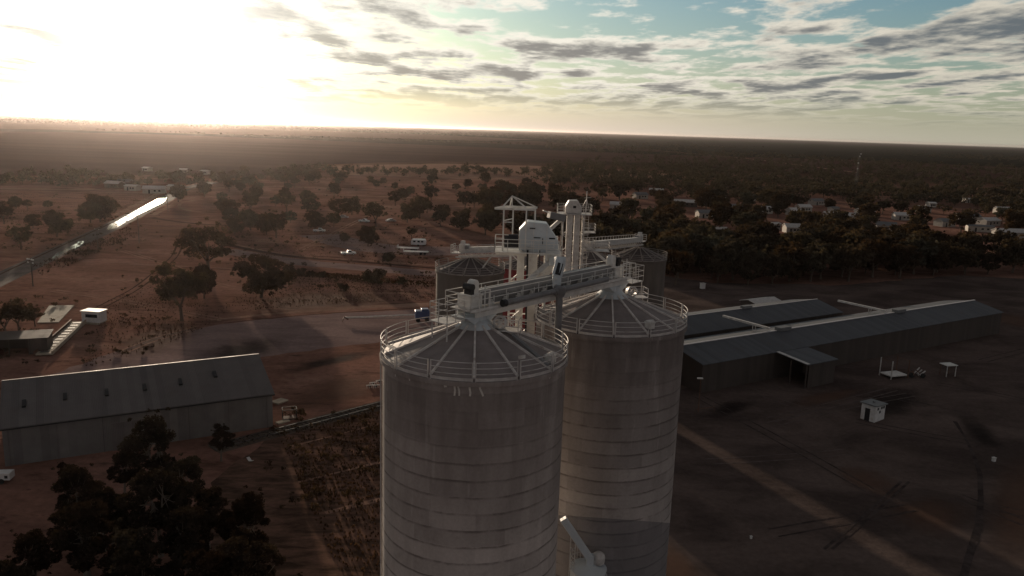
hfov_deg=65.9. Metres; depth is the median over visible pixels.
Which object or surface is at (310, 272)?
shrub
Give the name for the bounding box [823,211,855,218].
house
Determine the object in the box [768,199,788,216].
town tree
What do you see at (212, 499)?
thicket tree
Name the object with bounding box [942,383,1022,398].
wheel track
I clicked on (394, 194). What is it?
scattered tree
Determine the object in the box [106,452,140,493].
tall gum tree
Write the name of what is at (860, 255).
town tree
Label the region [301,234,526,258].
dirt road
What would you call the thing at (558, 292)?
dust duct
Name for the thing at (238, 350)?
dark stain
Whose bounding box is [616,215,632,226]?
town tree
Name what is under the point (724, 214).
town tree
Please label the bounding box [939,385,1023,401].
wheel track
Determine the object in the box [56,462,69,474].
tall gum tree
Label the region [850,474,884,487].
bare soil
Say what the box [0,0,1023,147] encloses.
sky
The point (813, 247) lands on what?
town tree
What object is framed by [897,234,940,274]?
town tree
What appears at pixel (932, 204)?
shed
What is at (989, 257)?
town tree
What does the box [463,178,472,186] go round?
scattered tree
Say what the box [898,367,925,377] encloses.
scrap machine
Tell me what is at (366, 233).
bushy tree
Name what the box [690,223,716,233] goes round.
town tree
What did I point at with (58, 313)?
concrete slab
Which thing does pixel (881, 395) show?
wheel track
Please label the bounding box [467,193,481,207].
scattered tree
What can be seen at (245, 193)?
scattered tree
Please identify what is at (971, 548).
wheel track
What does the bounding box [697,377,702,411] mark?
light pole
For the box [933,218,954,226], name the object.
house
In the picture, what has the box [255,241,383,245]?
wheel track
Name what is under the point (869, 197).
town tree
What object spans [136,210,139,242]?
power pole
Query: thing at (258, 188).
scattered tree
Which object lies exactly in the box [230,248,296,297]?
bushy tree
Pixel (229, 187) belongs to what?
pale track
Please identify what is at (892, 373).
corner post platform
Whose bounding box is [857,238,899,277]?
town tree
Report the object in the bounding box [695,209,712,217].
house
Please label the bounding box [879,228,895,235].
town tree
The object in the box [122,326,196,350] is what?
wheel track
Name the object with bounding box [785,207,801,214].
house
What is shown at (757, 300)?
outbuilding
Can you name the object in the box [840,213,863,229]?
town tree
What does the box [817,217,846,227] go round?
town tree
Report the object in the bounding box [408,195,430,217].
gum tree
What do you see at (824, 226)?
town tree
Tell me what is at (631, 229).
town tree
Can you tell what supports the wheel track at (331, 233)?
on the ground at (28, 498)
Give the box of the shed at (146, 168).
[142,167,151,170]
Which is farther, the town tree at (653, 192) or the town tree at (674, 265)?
the town tree at (653, 192)
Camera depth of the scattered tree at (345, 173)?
596.82 m
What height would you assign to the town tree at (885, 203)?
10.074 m
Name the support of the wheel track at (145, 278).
on the ground at (28, 498)
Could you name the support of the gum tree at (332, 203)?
on the ground at (28, 498)
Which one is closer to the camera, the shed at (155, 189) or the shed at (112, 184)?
the shed at (155, 189)
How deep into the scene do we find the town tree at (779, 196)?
462.27 m
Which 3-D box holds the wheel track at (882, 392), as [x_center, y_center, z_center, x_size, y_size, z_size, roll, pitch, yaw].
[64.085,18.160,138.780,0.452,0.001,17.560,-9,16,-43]
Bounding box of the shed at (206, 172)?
[200,170,209,174]
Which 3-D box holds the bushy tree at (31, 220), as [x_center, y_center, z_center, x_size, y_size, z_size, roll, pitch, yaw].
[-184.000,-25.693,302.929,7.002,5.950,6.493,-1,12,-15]
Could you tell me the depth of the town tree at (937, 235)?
293.41 m
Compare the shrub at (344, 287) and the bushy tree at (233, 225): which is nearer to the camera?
the shrub at (344, 287)
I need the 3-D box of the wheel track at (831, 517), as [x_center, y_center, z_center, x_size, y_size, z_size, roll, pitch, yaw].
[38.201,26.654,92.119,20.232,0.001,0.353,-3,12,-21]
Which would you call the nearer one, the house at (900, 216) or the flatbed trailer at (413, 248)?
the flatbed trailer at (413, 248)
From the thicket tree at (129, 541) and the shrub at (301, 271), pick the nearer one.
the thicket tree at (129, 541)
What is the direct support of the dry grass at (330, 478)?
on the ground at (28, 498)
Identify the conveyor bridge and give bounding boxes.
[722,315,770,330]
[837,300,886,313]
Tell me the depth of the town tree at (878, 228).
327.13 m
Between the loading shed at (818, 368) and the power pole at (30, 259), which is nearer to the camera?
the loading shed at (818, 368)
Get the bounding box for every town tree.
[449,208,473,230]
[456,188,476,208]
[471,207,498,234]
[476,187,487,203]
[478,190,501,207]
[478,203,505,230]
[485,188,500,194]
[490,186,504,192]
[491,190,504,204]
[501,183,514,193]
[501,189,520,205]
[501,210,527,230]
[509,214,531,233]
[511,190,541,214]
[516,182,532,192]
[525,212,542,220]
[526,188,543,201]
[526,189,538,203]
[529,180,540,188]
[533,188,543,204]
[535,183,546,191]
[541,209,555,220]
[543,218,566,242]
[545,182,560,192]
[548,186,561,194]
[548,191,571,211]
[563,231,579,251]
[566,188,577,197]
[576,194,601,218]
[580,219,606,247]
[580,220,604,241]
[586,209,621,226]
[590,181,606,196]
[592,199,600,214]
[593,223,614,252]
[597,187,607,200]
[603,228,636,253]
[606,218,633,233]
[608,206,621,215]
[611,180,630,200]
[615,207,628,219]
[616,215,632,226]
[618,195,641,217]
[620,233,655,250]
[624,227,639,234]
[625,214,642,227]
[634,218,664,231]
[634,221,666,234]
[636,205,655,221]
[641,241,663,254]
[642,229,658,241]
[648,203,678,219]
[649,188,661,200]
[650,205,677,220]
[651,209,675,228]
[654,190,667,196]
[654,229,689,264]
[655,190,673,204]
[655,224,696,239]
[656,198,670,206]
[656,224,670,235]
[658,227,682,237]
[663,249,695,284]
[666,203,685,213]
[668,215,692,229]
[668,247,694,277]
[671,200,685,212]
[671,224,695,232]
[672,233,699,264]
[673,214,710,227]
[676,228,707,266]
[690,184,710,198]
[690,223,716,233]
[693,185,708,197]
[694,188,715,209]
[699,232,724,257]
[703,229,727,238]
[705,256,731,282]
[707,223,739,240]
[708,201,738,226]
[712,235,759,279]
[719,220,752,240]
[730,207,760,227]
[731,200,754,222]
[733,219,774,245]
[736,190,758,204]
[736,227,775,254]
[739,193,753,204]
[742,207,766,227]
[754,202,767,222]
[755,251,791,283]
[757,217,780,238]
[763,195,771,205]
[767,190,790,205]
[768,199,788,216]
[769,239,787,255]
[770,240,809,281]
[779,231,815,247]
[785,207,804,223]
[792,195,805,203]
[795,243,832,281]
[798,221,833,240]
[800,211,826,226]
[804,239,846,278]
[810,218,839,228]
[815,219,845,232]
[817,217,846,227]
[823,197,835,206]
[825,209,848,219]
[830,239,866,276]
[830,239,873,281]
[831,225,852,242]
[834,232,872,246]
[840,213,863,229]
[845,225,880,243]
[848,196,868,208]
[853,199,880,220]
[855,192,874,204]
[855,222,878,233]
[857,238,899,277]
[859,215,877,227]
[873,224,890,235]
[874,198,892,213]
[874,234,890,246]
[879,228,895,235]
[886,243,922,278]
[887,226,926,246]
[889,220,916,231]
[891,237,916,244]
[892,198,909,211]
[896,223,928,236]
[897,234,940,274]
[906,204,932,221]
[909,215,929,227]
[912,228,943,241]
[912,231,936,251]
[941,232,963,244]
[945,206,979,231]
[955,247,983,271]
[957,230,987,260]
[958,229,978,235]
[977,250,1005,274]
[982,227,1016,253]
[993,204,1008,223]
[994,234,1023,272]
[1001,209,1023,228]
[1008,202,1023,210]
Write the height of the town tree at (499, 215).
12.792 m
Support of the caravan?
on the ground at (28, 498)
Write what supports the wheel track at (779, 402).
on the grain yard at (720, 514)
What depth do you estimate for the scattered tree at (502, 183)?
549.59 m
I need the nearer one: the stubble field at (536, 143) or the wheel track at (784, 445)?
the wheel track at (784, 445)
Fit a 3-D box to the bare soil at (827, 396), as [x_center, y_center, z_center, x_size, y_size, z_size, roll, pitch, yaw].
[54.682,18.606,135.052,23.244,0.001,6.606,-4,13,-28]
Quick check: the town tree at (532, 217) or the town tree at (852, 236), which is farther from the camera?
the town tree at (532, 217)
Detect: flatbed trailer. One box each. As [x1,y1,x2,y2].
[397,244,418,250]
[403,248,428,254]
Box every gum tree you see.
[0,200,15,223]
[0,297,34,330]
[0,300,26,330]
[0,555,34,575]
[5,223,31,249]
[9,528,62,575]
[20,199,31,209]
[23,304,44,326]
[46,502,108,575]
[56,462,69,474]
[101,487,131,544]
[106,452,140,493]
[109,197,120,217]
[114,468,189,557]
[117,407,176,480]
[149,261,209,321]
[158,453,205,506]
[158,505,213,574]
[173,216,237,268]
[208,423,235,461]
[214,197,245,210]
[214,503,237,540]
[224,180,233,191]
[238,195,261,208]
[262,209,287,237]
[277,191,295,211]
[327,195,351,214]
[356,201,391,226]
[406,226,417,238]
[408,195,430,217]
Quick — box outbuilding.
[741,297,780,304]
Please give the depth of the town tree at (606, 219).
307.22 m
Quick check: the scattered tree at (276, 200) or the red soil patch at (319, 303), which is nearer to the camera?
the red soil patch at (319, 303)
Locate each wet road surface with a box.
[53,241,83,257]
[107,197,166,229]
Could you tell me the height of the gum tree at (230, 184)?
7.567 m
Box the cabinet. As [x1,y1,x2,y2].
[700,283,705,288]
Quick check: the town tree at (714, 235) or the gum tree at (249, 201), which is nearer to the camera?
the town tree at (714, 235)
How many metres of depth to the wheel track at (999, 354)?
165.91 m
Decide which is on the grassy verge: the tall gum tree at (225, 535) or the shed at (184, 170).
the tall gum tree at (225, 535)
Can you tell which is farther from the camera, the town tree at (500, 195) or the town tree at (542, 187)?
the town tree at (542, 187)
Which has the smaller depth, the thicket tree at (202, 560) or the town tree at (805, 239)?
the thicket tree at (202, 560)
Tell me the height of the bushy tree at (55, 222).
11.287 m
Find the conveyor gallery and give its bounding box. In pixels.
[429,255,643,341]
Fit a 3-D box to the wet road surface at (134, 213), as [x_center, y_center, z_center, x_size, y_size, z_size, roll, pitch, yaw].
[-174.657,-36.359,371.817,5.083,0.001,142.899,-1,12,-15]
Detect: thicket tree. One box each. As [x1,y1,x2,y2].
[47,495,130,575]
[50,463,105,510]
[88,486,121,550]
[108,517,170,575]
[149,484,190,508]
[159,498,211,572]
[182,540,241,575]
[193,480,229,549]
[215,529,303,575]
[217,526,258,564]
[221,485,270,547]
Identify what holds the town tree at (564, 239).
on the ground at (28, 498)
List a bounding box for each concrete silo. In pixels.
[379,312,568,575]
[534,286,687,575]
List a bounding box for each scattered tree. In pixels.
[166,183,187,201]
[171,170,186,184]
[193,171,203,176]
[196,181,211,196]
[216,170,230,184]
[216,192,227,198]
[221,207,238,219]
[242,173,256,187]
[242,189,259,208]
[249,184,263,197]
[252,181,263,187]
[269,195,280,205]
[283,210,296,222]
[284,181,292,187]
[289,176,300,187]
[300,195,320,211]
[304,172,315,184]
[311,169,321,180]
[326,181,340,195]
[326,212,340,226]
[327,169,336,177]
[332,177,341,183]
[333,172,345,180]
[339,170,349,178]
[344,195,361,214]
[366,176,374,181]
[372,180,379,185]
[380,177,386,184]
[387,190,404,205]
[391,181,399,188]
[398,188,409,199]
[398,203,418,222]
[406,185,414,196]
[415,205,425,217]
[423,184,439,199]
[427,174,438,185]
[431,207,449,226]
[433,204,450,221]
[452,183,460,189]
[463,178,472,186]
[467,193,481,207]
[477,183,486,188]
[478,172,490,182]
[499,179,508,188]
[522,177,531,183]
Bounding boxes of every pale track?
[0,188,123,189]
[69,183,175,183]
[108,194,160,217]
[139,178,330,181]
[150,196,213,214]
[177,199,202,211]
[185,186,275,188]
[217,302,435,319]
[237,244,433,265]
[279,186,373,189]
[290,426,367,446]
[298,462,379,482]
[313,193,414,197]
[325,498,379,513]
[337,277,432,285]
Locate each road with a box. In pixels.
[0,182,216,286]
[51,308,435,374]
[229,249,435,276]
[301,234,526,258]
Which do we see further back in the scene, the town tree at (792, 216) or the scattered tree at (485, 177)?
the scattered tree at (485, 177)
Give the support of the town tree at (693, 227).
on the ground at (28, 498)
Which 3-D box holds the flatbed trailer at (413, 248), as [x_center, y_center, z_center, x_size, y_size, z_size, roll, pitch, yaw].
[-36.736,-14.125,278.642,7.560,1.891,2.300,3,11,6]
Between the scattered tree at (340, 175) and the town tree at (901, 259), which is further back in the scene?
the scattered tree at (340, 175)
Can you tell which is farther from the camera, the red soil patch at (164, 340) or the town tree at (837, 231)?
the town tree at (837, 231)
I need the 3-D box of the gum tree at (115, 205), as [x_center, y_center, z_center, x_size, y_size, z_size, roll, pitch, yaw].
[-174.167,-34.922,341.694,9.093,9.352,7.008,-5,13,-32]
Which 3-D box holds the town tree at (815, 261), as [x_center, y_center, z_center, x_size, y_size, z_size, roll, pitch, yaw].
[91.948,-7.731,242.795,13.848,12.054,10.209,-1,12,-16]
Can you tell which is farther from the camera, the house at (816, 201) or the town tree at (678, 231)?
the house at (816, 201)
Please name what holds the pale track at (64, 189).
on the ground at (28, 498)
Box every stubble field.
[0,122,529,140]
[319,164,684,179]
[466,141,662,151]
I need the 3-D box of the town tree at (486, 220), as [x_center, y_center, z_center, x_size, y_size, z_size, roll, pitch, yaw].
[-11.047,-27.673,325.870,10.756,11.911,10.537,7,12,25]
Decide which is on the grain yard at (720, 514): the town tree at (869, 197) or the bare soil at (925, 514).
the bare soil at (925, 514)
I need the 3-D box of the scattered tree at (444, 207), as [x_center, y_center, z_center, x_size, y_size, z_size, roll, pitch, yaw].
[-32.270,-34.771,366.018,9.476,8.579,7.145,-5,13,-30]
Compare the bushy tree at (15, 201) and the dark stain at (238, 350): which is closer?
the dark stain at (238, 350)
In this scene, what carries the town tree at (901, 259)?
on the ground at (28, 498)
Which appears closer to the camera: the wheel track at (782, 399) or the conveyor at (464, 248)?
the conveyor at (464, 248)
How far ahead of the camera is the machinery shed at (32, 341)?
145.33 m
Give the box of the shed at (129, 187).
[123,184,140,190]
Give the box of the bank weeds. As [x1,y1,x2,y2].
[33,227,435,286]
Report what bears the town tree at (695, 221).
on the ground at (28, 498)
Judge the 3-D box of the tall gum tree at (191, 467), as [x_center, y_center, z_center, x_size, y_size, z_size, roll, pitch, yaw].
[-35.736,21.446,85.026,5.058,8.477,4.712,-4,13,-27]
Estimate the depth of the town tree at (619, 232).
266.69 m
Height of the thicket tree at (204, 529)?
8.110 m
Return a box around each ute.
[313,228,325,231]
[341,250,355,254]
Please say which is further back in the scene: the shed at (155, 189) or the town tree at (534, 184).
the town tree at (534, 184)
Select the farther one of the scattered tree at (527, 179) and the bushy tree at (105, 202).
the scattered tree at (527, 179)
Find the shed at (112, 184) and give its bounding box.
[104,180,124,187]
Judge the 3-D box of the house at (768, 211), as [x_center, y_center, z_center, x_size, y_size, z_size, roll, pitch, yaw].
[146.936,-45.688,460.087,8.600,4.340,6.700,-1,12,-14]
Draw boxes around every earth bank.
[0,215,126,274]
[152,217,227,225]
[227,307,429,322]
[228,245,434,268]
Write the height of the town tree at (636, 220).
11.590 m
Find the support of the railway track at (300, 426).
on the ballast
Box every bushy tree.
[6,194,21,208]
[23,214,43,227]
[39,206,74,236]
[74,199,102,222]
[81,193,115,221]
[189,258,216,298]
[213,196,227,211]
[224,215,245,234]
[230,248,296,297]
[235,182,245,190]
[235,205,258,229]
[254,213,276,234]
[279,187,290,197]
[298,190,316,199]
[302,207,328,228]
[339,232,349,241]
[355,225,379,245]
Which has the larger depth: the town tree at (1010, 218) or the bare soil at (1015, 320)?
the town tree at (1010, 218)
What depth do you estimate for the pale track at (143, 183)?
528.38 m
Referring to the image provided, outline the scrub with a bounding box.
[0,176,443,510]
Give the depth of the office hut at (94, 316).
166.13 m
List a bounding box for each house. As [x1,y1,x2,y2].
[609,201,621,208]
[632,192,648,198]
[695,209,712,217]
[761,206,772,213]
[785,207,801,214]
[795,204,811,211]
[808,198,824,204]
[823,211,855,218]
[827,206,839,210]
[875,221,897,230]
[891,212,909,220]
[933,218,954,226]
[965,224,994,232]
[975,217,1001,225]
[991,228,1023,238]
[992,206,1007,212]
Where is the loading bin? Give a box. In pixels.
[560,516,606,575]
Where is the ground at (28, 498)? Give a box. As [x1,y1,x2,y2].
[0,114,1023,575]
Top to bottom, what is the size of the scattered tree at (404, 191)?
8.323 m
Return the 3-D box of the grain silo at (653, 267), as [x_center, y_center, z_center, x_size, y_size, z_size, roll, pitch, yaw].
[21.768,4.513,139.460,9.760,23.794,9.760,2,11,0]
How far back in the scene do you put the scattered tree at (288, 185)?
503.29 m
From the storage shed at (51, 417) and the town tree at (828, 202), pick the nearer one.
the storage shed at (51, 417)
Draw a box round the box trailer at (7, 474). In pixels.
[0,469,14,483]
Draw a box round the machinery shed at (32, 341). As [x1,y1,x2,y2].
[0,329,53,355]
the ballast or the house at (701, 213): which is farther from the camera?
the house at (701, 213)
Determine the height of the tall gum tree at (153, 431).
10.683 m
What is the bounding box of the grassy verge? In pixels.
[211,410,379,575]
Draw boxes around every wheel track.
[49,291,221,320]
[58,290,225,318]
[95,229,181,307]
[101,230,185,308]
[121,251,399,293]
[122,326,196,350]
[124,250,435,292]
[129,327,203,351]
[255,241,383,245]
[295,215,367,250]
[302,215,371,250]
[323,224,434,229]
[695,397,865,491]
[703,396,875,489]
[705,449,842,458]
[712,454,850,464]
[736,386,818,416]
[744,385,824,414]
[746,393,905,427]
[758,396,914,430]
[767,387,887,417]
[768,504,904,529]
[774,390,897,421]
[778,510,915,536]
[822,481,901,549]
[830,481,909,549]
[833,380,929,404]
[833,383,924,406]
[855,422,979,445]
[857,419,978,441]
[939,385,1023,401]
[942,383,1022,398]
[953,421,983,575]
[955,497,1023,525]
[963,494,1023,519]
[978,348,1023,359]
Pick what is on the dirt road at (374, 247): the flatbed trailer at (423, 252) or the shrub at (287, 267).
the flatbed trailer at (423, 252)
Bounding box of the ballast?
[207,401,379,452]
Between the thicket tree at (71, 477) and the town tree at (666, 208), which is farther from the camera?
the town tree at (666, 208)
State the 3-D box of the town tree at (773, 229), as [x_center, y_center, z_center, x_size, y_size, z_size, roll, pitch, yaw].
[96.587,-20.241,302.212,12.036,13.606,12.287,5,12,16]
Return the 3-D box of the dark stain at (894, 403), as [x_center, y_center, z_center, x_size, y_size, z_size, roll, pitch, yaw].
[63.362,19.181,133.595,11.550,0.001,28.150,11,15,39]
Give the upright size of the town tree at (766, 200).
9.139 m
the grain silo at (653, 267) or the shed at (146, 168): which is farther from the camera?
the shed at (146, 168)
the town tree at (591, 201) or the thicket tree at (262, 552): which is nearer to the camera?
the thicket tree at (262, 552)
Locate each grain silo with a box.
[435,257,504,324]
[562,250,619,298]
[611,246,666,307]
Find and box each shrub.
[42,200,52,206]
[282,264,296,271]
[296,268,306,274]
[306,270,314,275]
[338,283,349,291]
[361,268,386,284]
[381,252,395,261]
[396,276,407,283]
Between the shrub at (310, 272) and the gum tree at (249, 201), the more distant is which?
the gum tree at (249, 201)
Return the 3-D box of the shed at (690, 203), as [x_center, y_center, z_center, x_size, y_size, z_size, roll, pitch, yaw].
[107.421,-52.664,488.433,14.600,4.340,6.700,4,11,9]
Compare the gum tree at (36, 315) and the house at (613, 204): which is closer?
the gum tree at (36, 315)
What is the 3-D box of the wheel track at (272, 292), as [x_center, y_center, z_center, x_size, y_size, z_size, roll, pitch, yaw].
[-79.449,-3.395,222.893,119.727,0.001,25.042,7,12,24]
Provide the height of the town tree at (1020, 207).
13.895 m
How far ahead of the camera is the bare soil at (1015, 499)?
96.73 m
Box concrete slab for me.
[37,305,74,322]
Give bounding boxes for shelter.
[939,362,957,376]
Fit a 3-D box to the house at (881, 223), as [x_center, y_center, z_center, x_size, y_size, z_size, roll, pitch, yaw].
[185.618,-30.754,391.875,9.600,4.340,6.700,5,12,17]
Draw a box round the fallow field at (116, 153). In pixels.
[0,131,660,175]
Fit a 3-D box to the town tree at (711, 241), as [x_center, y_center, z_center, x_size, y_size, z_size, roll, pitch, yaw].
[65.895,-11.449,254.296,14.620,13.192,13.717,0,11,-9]
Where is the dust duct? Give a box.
[500,277,609,343]
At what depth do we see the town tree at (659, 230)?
291.72 m
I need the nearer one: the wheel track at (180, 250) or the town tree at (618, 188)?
the wheel track at (180, 250)
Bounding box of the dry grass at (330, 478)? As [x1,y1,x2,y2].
[0,193,436,575]
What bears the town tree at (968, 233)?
on the ground at (28, 498)
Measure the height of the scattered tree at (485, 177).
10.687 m
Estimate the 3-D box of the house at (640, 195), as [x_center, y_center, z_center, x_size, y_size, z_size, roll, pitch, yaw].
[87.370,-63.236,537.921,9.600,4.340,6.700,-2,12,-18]
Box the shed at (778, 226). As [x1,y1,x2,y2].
[771,222,780,229]
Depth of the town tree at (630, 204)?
390.81 m
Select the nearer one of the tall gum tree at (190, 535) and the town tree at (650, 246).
the tall gum tree at (190, 535)
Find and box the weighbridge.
[33,319,85,355]
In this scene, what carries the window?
in the office hut at (94, 316)
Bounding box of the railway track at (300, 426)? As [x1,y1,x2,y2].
[209,402,379,451]
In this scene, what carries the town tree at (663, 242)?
on the ground at (28, 498)
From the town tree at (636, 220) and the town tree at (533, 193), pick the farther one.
the town tree at (533, 193)
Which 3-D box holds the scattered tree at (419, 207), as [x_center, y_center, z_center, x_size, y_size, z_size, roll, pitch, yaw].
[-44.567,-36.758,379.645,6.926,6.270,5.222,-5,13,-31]
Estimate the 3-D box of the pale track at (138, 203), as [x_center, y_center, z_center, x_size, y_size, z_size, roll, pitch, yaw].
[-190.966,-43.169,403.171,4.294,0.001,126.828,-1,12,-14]
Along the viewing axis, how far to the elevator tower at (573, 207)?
104.78 m
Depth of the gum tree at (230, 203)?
347.30 m
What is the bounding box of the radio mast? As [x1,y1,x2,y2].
[854,152,861,187]
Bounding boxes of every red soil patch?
[137,331,180,349]
[288,295,381,308]
[303,380,354,403]
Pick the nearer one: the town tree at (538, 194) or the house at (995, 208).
the town tree at (538, 194)
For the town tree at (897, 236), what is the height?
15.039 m
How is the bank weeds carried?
on the ground at (28, 498)
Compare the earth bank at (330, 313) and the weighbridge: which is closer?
the weighbridge
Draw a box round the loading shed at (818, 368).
[777,347,838,388]
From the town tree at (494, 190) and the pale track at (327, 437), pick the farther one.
the town tree at (494, 190)
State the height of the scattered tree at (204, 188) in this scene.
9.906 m
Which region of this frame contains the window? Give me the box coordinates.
[85,314,96,317]
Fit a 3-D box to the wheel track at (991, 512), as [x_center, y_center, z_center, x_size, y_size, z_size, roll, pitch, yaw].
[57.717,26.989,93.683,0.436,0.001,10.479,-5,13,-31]
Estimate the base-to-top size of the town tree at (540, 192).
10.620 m
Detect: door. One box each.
[111,419,144,450]
[864,408,869,420]
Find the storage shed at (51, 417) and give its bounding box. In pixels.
[0,353,274,466]
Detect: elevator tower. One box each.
[494,195,565,333]
[543,195,609,299]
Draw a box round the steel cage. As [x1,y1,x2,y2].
[282,406,296,419]
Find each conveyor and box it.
[450,240,562,267]
[579,232,646,250]
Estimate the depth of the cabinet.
226.58 m
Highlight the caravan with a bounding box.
[411,239,425,245]
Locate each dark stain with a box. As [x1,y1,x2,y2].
[221,343,265,356]
[307,356,351,366]
[720,403,741,412]
[873,394,907,408]
[968,424,990,441]
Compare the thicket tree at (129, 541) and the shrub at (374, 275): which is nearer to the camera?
the thicket tree at (129, 541)
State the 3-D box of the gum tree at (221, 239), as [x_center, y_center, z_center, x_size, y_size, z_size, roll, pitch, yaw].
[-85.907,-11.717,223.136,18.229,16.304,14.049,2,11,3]
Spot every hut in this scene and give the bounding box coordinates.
[80,308,107,324]
[860,399,887,422]
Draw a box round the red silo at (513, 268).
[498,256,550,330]
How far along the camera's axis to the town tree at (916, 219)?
365.29 m
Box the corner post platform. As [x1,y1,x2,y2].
[879,356,910,379]
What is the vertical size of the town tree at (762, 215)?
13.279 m
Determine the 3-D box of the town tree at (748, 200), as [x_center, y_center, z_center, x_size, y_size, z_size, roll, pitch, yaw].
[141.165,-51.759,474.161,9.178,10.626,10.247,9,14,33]
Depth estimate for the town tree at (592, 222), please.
292.00 m
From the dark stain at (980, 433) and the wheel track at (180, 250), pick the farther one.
the wheel track at (180, 250)
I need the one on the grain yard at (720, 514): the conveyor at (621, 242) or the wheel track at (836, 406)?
the wheel track at (836, 406)
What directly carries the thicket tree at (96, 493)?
on the ground at (28, 498)
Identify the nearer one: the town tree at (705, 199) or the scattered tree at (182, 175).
the town tree at (705, 199)
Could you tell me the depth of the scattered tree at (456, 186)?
538.71 m
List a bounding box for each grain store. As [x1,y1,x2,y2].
[679,299,843,338]
[681,300,1003,392]
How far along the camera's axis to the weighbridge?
154.83 m
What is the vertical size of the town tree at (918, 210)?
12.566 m
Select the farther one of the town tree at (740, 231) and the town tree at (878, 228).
the town tree at (878, 228)
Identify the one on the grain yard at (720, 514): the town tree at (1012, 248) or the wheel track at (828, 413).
the wheel track at (828, 413)
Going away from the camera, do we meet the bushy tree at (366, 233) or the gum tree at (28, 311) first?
the gum tree at (28, 311)
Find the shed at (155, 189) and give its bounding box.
[142,185,166,193]
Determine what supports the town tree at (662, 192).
on the ground at (28, 498)
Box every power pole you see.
[26,258,33,285]
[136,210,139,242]
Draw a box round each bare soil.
[666,555,687,575]
[810,391,846,401]
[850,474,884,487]
[907,506,946,523]
[1001,316,1023,325]
[1002,477,1023,529]
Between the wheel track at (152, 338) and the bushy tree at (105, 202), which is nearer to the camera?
the wheel track at (152, 338)
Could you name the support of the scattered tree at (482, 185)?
on the ground at (28, 498)
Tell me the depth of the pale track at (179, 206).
395.51 m
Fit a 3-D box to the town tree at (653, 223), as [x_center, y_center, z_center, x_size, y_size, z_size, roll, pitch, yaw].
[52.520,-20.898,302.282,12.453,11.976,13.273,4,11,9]
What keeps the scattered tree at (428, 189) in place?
on the ground at (28, 498)
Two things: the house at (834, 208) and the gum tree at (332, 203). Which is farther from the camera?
the house at (834, 208)
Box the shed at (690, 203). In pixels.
[674,199,696,206]
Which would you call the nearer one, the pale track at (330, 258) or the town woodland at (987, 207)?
the pale track at (330, 258)
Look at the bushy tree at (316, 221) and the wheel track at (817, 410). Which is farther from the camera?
the bushy tree at (316, 221)
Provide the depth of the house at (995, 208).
513.31 m
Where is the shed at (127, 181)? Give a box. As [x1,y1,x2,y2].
[117,179,132,183]
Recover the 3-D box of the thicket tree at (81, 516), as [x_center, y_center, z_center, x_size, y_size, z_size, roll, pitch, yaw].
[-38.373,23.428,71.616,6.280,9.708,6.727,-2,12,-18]
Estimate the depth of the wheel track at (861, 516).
92.26 m
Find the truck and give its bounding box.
[342,308,429,321]
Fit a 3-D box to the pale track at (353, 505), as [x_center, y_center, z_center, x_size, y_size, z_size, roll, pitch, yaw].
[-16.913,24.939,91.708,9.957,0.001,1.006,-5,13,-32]
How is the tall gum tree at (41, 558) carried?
on the ground at (28, 498)
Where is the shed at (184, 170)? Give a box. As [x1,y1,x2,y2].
[179,168,187,172]
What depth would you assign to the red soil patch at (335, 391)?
128.32 m
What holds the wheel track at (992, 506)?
on the bare soil at (1015, 499)
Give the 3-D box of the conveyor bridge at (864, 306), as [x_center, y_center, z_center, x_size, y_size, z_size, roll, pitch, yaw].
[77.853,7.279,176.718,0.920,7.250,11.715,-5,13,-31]
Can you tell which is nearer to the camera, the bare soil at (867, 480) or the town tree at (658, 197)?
the bare soil at (867, 480)
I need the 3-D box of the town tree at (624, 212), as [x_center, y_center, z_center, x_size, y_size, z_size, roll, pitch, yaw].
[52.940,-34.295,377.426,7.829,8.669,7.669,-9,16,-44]
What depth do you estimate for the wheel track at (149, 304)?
185.62 m
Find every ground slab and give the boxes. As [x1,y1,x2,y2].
[272,398,288,404]
[275,419,289,424]
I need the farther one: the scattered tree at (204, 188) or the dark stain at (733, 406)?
the scattered tree at (204, 188)
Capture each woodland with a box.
[0,117,1023,207]
[558,175,1023,213]
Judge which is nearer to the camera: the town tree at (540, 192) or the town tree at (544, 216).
the town tree at (544, 216)
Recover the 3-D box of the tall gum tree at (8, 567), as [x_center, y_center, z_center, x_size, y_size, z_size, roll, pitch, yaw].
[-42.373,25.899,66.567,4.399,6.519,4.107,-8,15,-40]
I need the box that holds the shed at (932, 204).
[925,202,936,206]
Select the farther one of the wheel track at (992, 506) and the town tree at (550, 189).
the town tree at (550, 189)
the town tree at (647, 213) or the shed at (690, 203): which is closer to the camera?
the town tree at (647, 213)
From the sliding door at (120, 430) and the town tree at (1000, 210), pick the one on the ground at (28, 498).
the town tree at (1000, 210)
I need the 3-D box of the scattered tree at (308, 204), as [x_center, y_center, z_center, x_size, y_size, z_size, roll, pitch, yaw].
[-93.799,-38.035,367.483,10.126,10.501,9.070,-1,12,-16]
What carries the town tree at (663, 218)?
on the ground at (28, 498)
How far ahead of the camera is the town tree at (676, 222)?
297.21 m
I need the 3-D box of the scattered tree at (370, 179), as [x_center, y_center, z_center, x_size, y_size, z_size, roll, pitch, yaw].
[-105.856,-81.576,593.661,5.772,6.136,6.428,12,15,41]
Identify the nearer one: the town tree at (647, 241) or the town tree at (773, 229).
the town tree at (647, 241)
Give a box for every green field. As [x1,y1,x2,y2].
[660,140,1023,157]
[660,155,1023,181]
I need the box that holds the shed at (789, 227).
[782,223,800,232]
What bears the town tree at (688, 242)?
on the ground at (28, 498)
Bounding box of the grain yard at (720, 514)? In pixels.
[664,275,1023,575]
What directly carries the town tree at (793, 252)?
on the ground at (28, 498)
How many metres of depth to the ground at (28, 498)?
256.45 m

